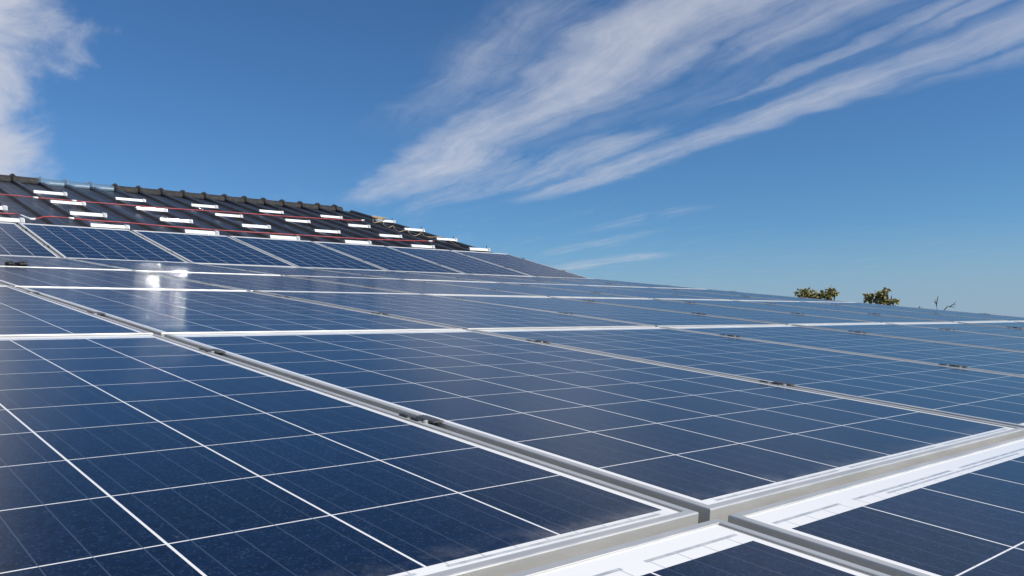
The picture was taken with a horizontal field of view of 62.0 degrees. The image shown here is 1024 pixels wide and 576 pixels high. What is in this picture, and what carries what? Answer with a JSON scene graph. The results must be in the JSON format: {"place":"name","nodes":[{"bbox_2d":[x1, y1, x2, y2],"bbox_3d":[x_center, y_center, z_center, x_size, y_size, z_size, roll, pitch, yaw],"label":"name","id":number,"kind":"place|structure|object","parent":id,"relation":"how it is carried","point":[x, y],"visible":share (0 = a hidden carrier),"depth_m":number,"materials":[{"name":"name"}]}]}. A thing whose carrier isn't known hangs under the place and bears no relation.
{"place":"outdoors","nodes":[
{"label":"outdoors","id":0,"kind":"place"},
{"bbox_2d":[0,0,1023,316],"label":"sky","id":1,"kind":"structure","parent":0,"point":[769,147],"materials":[{"name":"blue"}]},
{"label":"ground","id":2,"kind":"structure","parent":0,"visible":0},
{"bbox_2d":[0,173,492,252],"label":"long building","id":3,"kind":"structure","parent":2,"relation":"on","point":[12,184],"depth_m":11.85,"materials":[{"name":"tile"}]},
{"bbox_2d":[0,202,7,209],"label":"mounting rail","id":4,"kind":"object","parent":3,"relation":"attached to","point":[3,207],"visible":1,"depth_m":9.12,"materials":[{"name":"metal"}]},
{"bbox_2d":[0,214,24,222],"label":"mounting rail","id":5,"kind":"object","parent":3,"relation":"attached to","point":[17,219],"visible":1,"depth_m":8.47,"materials":[{"name":"metal"}]},
{"bbox_2d":[0,222,60,257],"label":"solar panel","id":6,"kind":"object","parent":3,"relation":"on","point":[16,239],"visible":0.87,"depth_m":6.99,"materials":[{"name":"glass"}]},
{"bbox_2d":[33,190,66,195],"bbox_3d":[-5.960,-1.251,10.994,0.390,0.071,0.080,2,15,-41],"label":"mounting rail","id":7,"kind":"object","parent":3,"relation":"attached to","point":[50,192],"visible":1,"depth_m":10.98,"materials":[{"name":"metal"}]},
{"bbox_2d":[0,255,129,269],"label":"solar panel","id":8,"kind":"object","parent":3,"relation":"on","point":[50,262],"visible":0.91,"depth_m":5.73,"materials":[{"name":"glass"}]},
{"bbox_2d":[4,261,27,265],"bbox_3d":[-2.947,-0.147,5.056,0.118,0.033,0.107,2,3,-41],"label":"dark rag","id":9,"kind":"object","parent":8,"relation":"on","point":[19,263],"visible":0.95,"depth_m":5.03,"materials":[{"name":"black fabric"}]},
{"bbox_2d":[50,200,85,204],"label":"mounting rail","id":10,"kind":"object","parent":3,"relation":"attached to","point":[68,202],"visible":1,"depth_m":10.33,"materials":[{"name":"metal"}]},
{"bbox_2d":[0,285,152,335],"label":"solar panel","id":11,"kind":"object","parent":3,"relation":"on","point":[23,313],"visible":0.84,"depth_m":2.37,"materials":[{"name":"glass"}]},
{"bbox_2d":[87,311,105,315],"bbox_3d":[-1.265,0.095,2.591,0.034,0.044,0.074,2,3,-41],"label":"panel clamp","id":12,"kind":"object","parent":11,"relation":"attached to","point":[98,313],"visible":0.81,"depth_m":2.58,"materials":[{"name":"metal"}]},
{"bbox_2d":[69,210,106,216],"bbox_3d":[-4.822,-0.864,9.695,0.390,0.071,0.080,2,16,-41],"label":"mounting rail","id":13,"kind":"object","parent":3,"relation":"attached to","point":[100,214],"visible":1,"depth_m":9.69,"materials":[{"name":"metal"}]},
{"bbox_2d":[18,223,188,262],"bbox_3d":[-3.700,-0.394,7.656,0.991,0.040,1.682,2,12,-41],"label":"solar panel","id":14,"kind":"object","parent":3,"relation":"on","point":[61,241],"visible":0.89,"depth_m":7.58,"materials":[{"name":"glass"}]},
{"bbox_2d":[90,222,129,228],"bbox_3d":[-4.290,-0.682,9.087,0.390,0.071,0.080,2,8,-42],"label":"mounting rail","id":15,"kind":"object","parent":3,"relation":"attached to","point":[110,226],"visible":1,"depth_m":9.07,"materials":[{"name":"metal"}]},
{"bbox_2d":[0,266,245,290],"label":"solar panel","id":16,"kind":"object","parent":3,"relation":"on","point":[13,276],"visible":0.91,"depth_m":4.28,"materials":[{"name":"glass"}]},
{"bbox_2d":[115,196,145,201],"bbox_3d":[-5.219,-1.231,11.650,0.390,0.071,0.080,2,8,-41],"label":"mounting rail","id":17,"kind":"object","parent":3,"relation":"attached to","point":[131,199],"visible":1,"depth_m":11.64,"materials":[{"name":"metal"}]},
{"bbox_2d":[135,206,167,211],"bbox_3d":[-4.654,-1.039,11.005,0.390,0.071,0.080,1,12,-42],"label":"mounting rail","id":18,"kind":"object","parent":3,"relation":"attached to","point":[153,209],"visible":1,"depth_m":11.00,"materials":[{"name":"metal"}]},
{"bbox_2d":[67,258,275,274],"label":"solar panel","id":19,"kind":"object","parent":3,"relation":"on","point":[135,265],"visible":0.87,"depth_m":6.30,"materials":[{"name":"glass"}]},
{"bbox_2d":[159,216,192,222],"bbox_3d":[-4.080,-0.844,10.350,0.390,0.071,0.080,2,12,-41],"label":"mounting rail","id":20,"kind":"object","parent":3,"relation":"attached to","point":[177,220],"visible":1,"depth_m":10.34,"materials":[{"name":"metal"}]},
{"bbox_2d":[0,194,363,220],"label":"red cable","id":21,"kind":"object","parent":3,"relation":"on","point":[34,197],"visible":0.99,"depth_m":11.37,"materials":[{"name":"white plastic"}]},
{"bbox_2d":[184,228,218,234],"bbox_3d":[-3.547,-0.662,9.741,0.390,0.071,0.080,2,15,-41],"label":"mounting rail","id":22,"kind":"object","parent":3,"relation":"attached to","point":[213,232],"visible":1,"depth_m":9.73,"materials":[{"name":"metal"}]},
{"bbox_2d":[191,203,217,207],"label":"mounting rail","id":23,"kind":"object","parent":3,"relation":"attached to","point":[207,206],"visible":1,"depth_m":12.33,"materials":[{"name":"metal"}]},
{"bbox_2d":[131,230,295,266],"bbox_3d":[-2.942,-0.374,8.326,0.991,0.042,1.682,1,12,-41],"label":"solar panel","id":24,"kind":"object","parent":3,"relation":"on","point":[205,249],"visible":0.88,"depth_m":8.24,"materials":[{"name":"glass"}]},
{"bbox_2d":[0,213,433,241],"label":"red cable","id":25,"kind":"object","parent":3,"relation":"on","point":[28,218],"visible":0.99,"depth_m":9.95,"materials":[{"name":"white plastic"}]},
{"bbox_2d":[214,213,242,217],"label":"mounting rail","id":26,"kind":"object","parent":3,"relation":"attached to","point":[229,215],"visible":1,"depth_m":11.67,"materials":[{"name":"metal"}]},
{"bbox_2d":[16,286,460,336],"bbox_3d":[-1.092,0.085,3.162,0.991,0.040,1.682,2,3,-41],"label":"solar panel","id":27,"kind":"object","parent":3,"relation":"on","point":[161,312],"visible":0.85,"depth_m":2.95,"materials":[{"name":"glass"}]},
{"bbox_2d":[240,223,270,228],"bbox_3d":[-3.313,-0.823,11.029,0.390,0.071,0.080,2,15,-41],"label":"mounting rail","id":28,"kind":"object","parent":3,"relation":"attached to","point":[257,226],"visible":1,"depth_m":11.02,"materials":[{"name":"metal"}]},
{"bbox_2d":[258,209,283,213],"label":"mounting rail","id":29,"kind":"object","parent":3,"relation":"attached to","point":[270,211],"visible":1,"depth_m":12.99,"materials":[{"name":"metal"}]},
{"bbox_2d":[140,271,406,292],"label":"solar panel","id":30,"kind":"object","parent":3,"relation":"on","point":[248,282],"visible":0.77,"depth_m":5.02,"materials":[{"name":"glass"}]},
{"bbox_2d":[269,234,299,239],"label":"mounting rail","id":31,"kind":"object","parent":3,"relation":"attached to","point":[286,237],"visible":0.98,"depth_m":10.42,"materials":[{"name":"metal"}]},
{"bbox_2d":[197,263,393,278],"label":"solar panel","id":32,"kind":"object","parent":3,"relation":"on","point":[283,271],"visible":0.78,"depth_m":7.02,"materials":[{"name":"glass"}]},
{"bbox_2d":[284,218,309,222],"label":"mounting rail","id":33,"kind":"object","parent":3,"relation":"attached to","point":[304,221],"visible":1,"depth_m":12.35,"materials":[{"name":"metal"}]},
{"bbox_2d":[228,236,386,270],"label":"solar panel","id":34,"kind":"object","parent":3,"relation":"on","point":[303,253],"visible":0.88,"depth_m":8.93,"materials":[{"name":"glass"}]},
{"bbox_2d":[314,228,339,232],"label":"mounting rail","id":35,"kind":"object","parent":3,"relation":"attached to","point":[327,231],"visible":1,"depth_m":11.70,"materials":[{"name":"metal"}]},
{"bbox_2d":[320,214,342,218],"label":"mounting rail","id":36,"kind":"object","parent":3,"relation":"attached to","point":[338,216],"visible":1,"depth_m":13.68,"materials":[{"name":"metal"}]},
{"bbox_2d":[0,334,698,575],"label":"solar panel","id":37,"kind":"object","parent":3,"relation":"on","point":[141,455],"visible":0.9,"depth_m":0.93,"materials":[{"name":"glass"}]},
{"bbox_2d":[199,348,225,354],"bbox_3d":[-0.679,0.160,1.925,0.034,0.044,0.073,2,3,-41],"label":"panel clamp","id":38,"kind":"object","parent":37,"relation":"attached to","point":[217,351],"visible":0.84,"depth_m":1.91,"materials":[{"name":"metal"}]},
{"bbox_2d":[399,413,443,425],"bbox_3d":[-0.141,0.220,1.316,0.034,0.044,0.074,2,3,-41],"label":"panel clamp","id":39,"kind":"object","parent":37,"relation":"attached to","point":[428,419],"visible":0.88,"depth_m":1.30,"materials":[{"name":"metal"}]},
{"bbox_2d":[343,239,371,244],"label":"mounting rail","id":40,"kind":"object","parent":3,"relation":"attached to","point":[358,242],"visible":1,"depth_m":11.09,"materials":[{"name":"metal"}]},
{"bbox_2d":[347,223,370,227],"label":"mounting rail","id":41,"kind":"object","parent":3,"relation":"attached to","point":[357,225],"visible":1,"depth_m":13.04,"materials":[{"name":"metal"}]},
{"bbox_2d":[375,218,395,222],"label":"mounting rail","id":42,"kind":"object","parent":3,"relation":"attached to","point":[391,221],"visible":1,"depth_m":14.46,"materials":[{"name":"metal"}]},
{"bbox_2d":[312,241,463,273],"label":"solar panel","id":43,"kind":"object","parent":3,"relation":"on","point":[386,258],"visible":0.91,"depth_m":9.60,"materials":[{"name":"glass"}]},
{"bbox_2d":[377,233,401,237],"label":"mounting rail","id":44,"kind":"object","parent":3,"relation":"attached to","point":[387,235],"visible":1,"depth_m":12.38,"materials":[{"name":"metal"}]},
{"bbox_2d":[301,267,489,281],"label":"solar panel","id":45,"kind":"object","parent":3,"relation":"on","point":[396,275],"visible":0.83,"depth_m":7.66,"materials":[{"name":"glass"}]},
{"bbox_2d":[404,227,424,231],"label":"mounting rail","id":46,"kind":"object","parent":3,"relation":"attached to","point":[414,229],"visible":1,"depth_m":13.80,"materials":[{"name":"metal"}]},
{"bbox_2d":[372,216,458,245],"bbox_3d":[-1.580,-0.932,13.565,0.675,0.072,2.603,2,12,-41],"label":"beige cable","id":47,"kind":"object","parent":3,"relation":"on","point":[378,217],"visible":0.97,"depth_m":13.86,"materials":[{"name":"plastic"}]},
{"bbox_2d":[285,275,546,296],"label":"solar panel","id":48,"kind":"object","parent":3,"relation":"on","point":[409,286],"visible":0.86,"depth_m":5.67,"materials":[{"name":"glass"}]},
{"bbox_2d":[410,243,434,247],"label":"mounting rail","id":49,"kind":"object","parent":3,"relation":"attached to","point":[424,246],"visible":1,"depth_m":11.78,"materials":[{"name":"metal"}]},
{"bbox_2d":[436,236,456,240],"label":"mounting rail","id":50,"kind":"object","parent":3,"relation":"attached to","point":[453,239],"visible":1,"depth_m":13.15,"materials":[{"name":"metal"}]},
{"bbox_2d":[253,290,654,329],"bbox_3d":[-0.334,0.104,3.832,0.991,0.040,1.682,2,3,-41],"label":"solar panel","id":51,"kind":"object","parent":3,"relation":"on","point":[458,313],"visible":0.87,"depth_m":3.66,"materials":[{"name":"glass"}]},
{"bbox_2d":[386,246,532,276],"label":"solar panel","id":52,"kind":"object","parent":3,"relation":"on","point":[459,262],"visible":0.89,"depth_m":10.27,"materials":[{"name":"glass"}]},
{"bbox_2d":[468,246,489,250],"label":"mounting rail","id":53,"kind":"object","parent":3,"relation":"attached to","point":[480,249],"visible":1,"depth_m":12.54,"materials":[{"name":"metal"}]},
{"bbox_2d":[396,271,571,284],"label":"solar panel","id":54,"kind":"object","parent":3,"relation":"on","point":[484,278],"visible":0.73,"depth_m":8.36,"materials":[{"name":"glass"}]},
{"bbox_2d":[451,250,589,278],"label":"solar panel","id":55,"kind":"object","parent":3,"relation":"on","point":[524,266],"visible":0.83,"depth_m":10.96,"materials":[{"name":"glass"}]},
{"bbox_2d":[406,279,647,298],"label":"solar panel","id":56,"kind":"object","parent":3,"relation":"on","point":[541,291],"visible":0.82,"depth_m":6.36,"materials":[{"name":"glass"}]},
{"bbox_2d":[472,274,638,286],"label":"solar panel","id":57,"kind":"object","parent":3,"relation":"on","point":[562,281],"visible":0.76,"depth_m":9.01,"materials":[{"name":"glass"}]},
{"bbox_2d":[164,329,1023,522],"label":"solar panel","id":58,"kind":"object","parent":3,"relation":"on","point":[707,446],"visible":0.9,"depth_m":1.52,"materials":[{"name":"glass"}]},
{"bbox_2d":[526,339,550,342],"bbox_3d":[0.079,0.181,2.596,0.034,0.044,0.073,2,3,-41],"label":"panel clamp","id":59,"kind":"object","parent":58,"relation":"attached to","point":[541,341],"visible":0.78,"depth_m":2.58,"materials":[{"name":"metal"}]},
{"bbox_2d":[759,380,794,385],"bbox_3d":[0.617,0.241,1.986,0.034,0.044,0.074,2,3,-41],"label":"panel clamp","id":60,"kind":"object","parent":58,"relation":"attached to","point":[783,383],"visible":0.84,"depth_m":1.97,"materials":[{"name":"metal"}]},
{"bbox_2d":[428,294,785,326],"bbox_3d":[0.424,0.127,4.502,0.991,0.040,1.682,2,3,-41],"label":"solar panel","id":61,"kind":"object","parent":3,"relation":"on","point":[654,317],"visible":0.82,"depth_m":4.36,"materials":[{"name":"glass"}]},
{"bbox_2d":[500,282,727,299],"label":"solar panel","id":62,"kind":"object","parent":3,"relation":"on","point":[626,292],"visible":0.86,"depth_m":7.04,"materials":[{"name":"glass"}]},
{"bbox_2d":[536,276,700,288],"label":"solar panel","id":63,"kind":"object","parent":3,"relation":"on","point":[620,282],"visible":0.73,"depth_m":9.68,"materials":[{"name":"glass"}]},
{"bbox_2d":[586,285,789,300],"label":"solar panel","id":64,"kind":"object","parent":3,"relation":"on","point":[702,294],"visible":0.52,"depth_m":7.75,"materials":[{"name":"glass"}]},
{"bbox_2d":[505,519,890,575],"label":"solar panel","id":65,"kind":"object","parent":3,"relation":"on","point":[716,547],"visible":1,"depth_m":0.78,"materials":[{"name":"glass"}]},
{"bbox_2d":[554,297,879,324],"bbox_3d":[1.182,0.147,5.172,0.991,0.040,1.682,2,3,-41],"label":"solar panel","id":66,"kind":"object","parent":3,"relation":"on","point":[745,314],"visible":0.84,"depth_m":5.05,"materials":[{"name":"glass"}]},
{"bbox_2d":[649,287,845,301],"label":"solar panel","id":67,"kind":"object","parent":3,"relation":"on","point":[753,295],"visible":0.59,"depth_m":8.41,"materials":[{"name":"glass"}]},
{"bbox_2d":[473,327,1023,427],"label":"solar panel","id":68,"kind":"object","parent":3,"relation":"on","point":[994,397],"visible":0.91,"depth_m":2.39,"materials":[{"name":"glass"}]},
{"bbox_2d":[940,364,967,367],"bbox_3d":[1.375,0.261,2.656,0.034,0.044,0.074,2,3,-41],"label":"panel clamp","id":69,"kind":"object","parent":68,"relation":"attached to","point":[955,365],"visible":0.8,"depth_m":2.64,"materials":[{"name":"metal"}]},
{"bbox_2d":[653,298,947,322],"bbox_3d":[1.940,0.168,5.842,0.991,0.041,1.682,2,3,-41],"label":"solar panel","id":70,"kind":"object","parent":3,"relation":"on","point":[818,312],"visible":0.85,"depth_m":5.75,"materials":[{"name":"glass"}]},
{"bbox_2d":[665,325,1023,375],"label":"solar panel","id":71,"kind":"object","parent":3,"relation":"on","point":[985,359],"visible":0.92,"depth_m":3.30,"materials":[{"name":"glass"}]},
{"bbox_2d":[736,300,1008,321],"bbox_3d":[2.699,0.187,6.512,0.991,0.040,1.682,1,3,-41],"label":"solar panel","id":72,"kind":"object","parent":3,"relation":"on","point":[928,316],"visible":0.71,"depth_m":6.42,"materials":[{"name":"glass"}]},
{"bbox_2d":[728,436,1023,575],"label":"solar panel","id":73,"kind":"object","parent":3,"relation":"on","point":[960,514],"visible":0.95,"depth_m":0.94,"materials":[{"name":"glass"}]},
{"bbox_2d":[792,323,1023,351],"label":"solar panel","id":74,"kind":"object","parent":3,"relation":"on","point":[1012,343],"visible":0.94,"depth_m":4.12,"materials":[{"name":"glass"}]},
{"bbox_2d":[802,301,1023,320],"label":"solar panel","id":75,"kind":"object","parent":3,"relation":"on","point":[955,313],"visible":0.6,"depth_m":7.18,"materials":[{"name":"glass"}]},
{"bbox_2d":[890,322,1023,337],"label":"solar panel","id":76,"kind":"object","parent":3,"relation":"on","point":[994,330],"visible":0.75,"depth_m":4.94,"materials":[{"name":"glass"}]},
{"bbox_2d":[958,321,1023,328],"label":"solar panel","id":77,"kind":"object","parent":3,"relation":"on","point":[1010,324],"visible":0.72,"depth_m":5.64,"materials":[{"name":"glass"}]},
{"bbox_2d":[793,285,838,299],"bbox_3d":[6.457,2.648,17.799,2.428,5.426,2.354,-2,-3,19],"label":"leafy tree","id":78,"kind":"object","parent":2,"relation":"on","point":[830,294],"visible":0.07,"depth_m":17.84,"materials":[{"name":"green plant"}]},
{"bbox_2d":[862,287,919,307],"bbox_3d":[7.090,2.618,16.048,1.862,5.257,1.832,2,-4,-41],"label":"leafy tree","id":79,"kind":"object","parent":2,"relation":"on","point":[883,298],"visible":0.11,"depth_m":16.03,"materials":[{"name":"green plant"}]}
]}

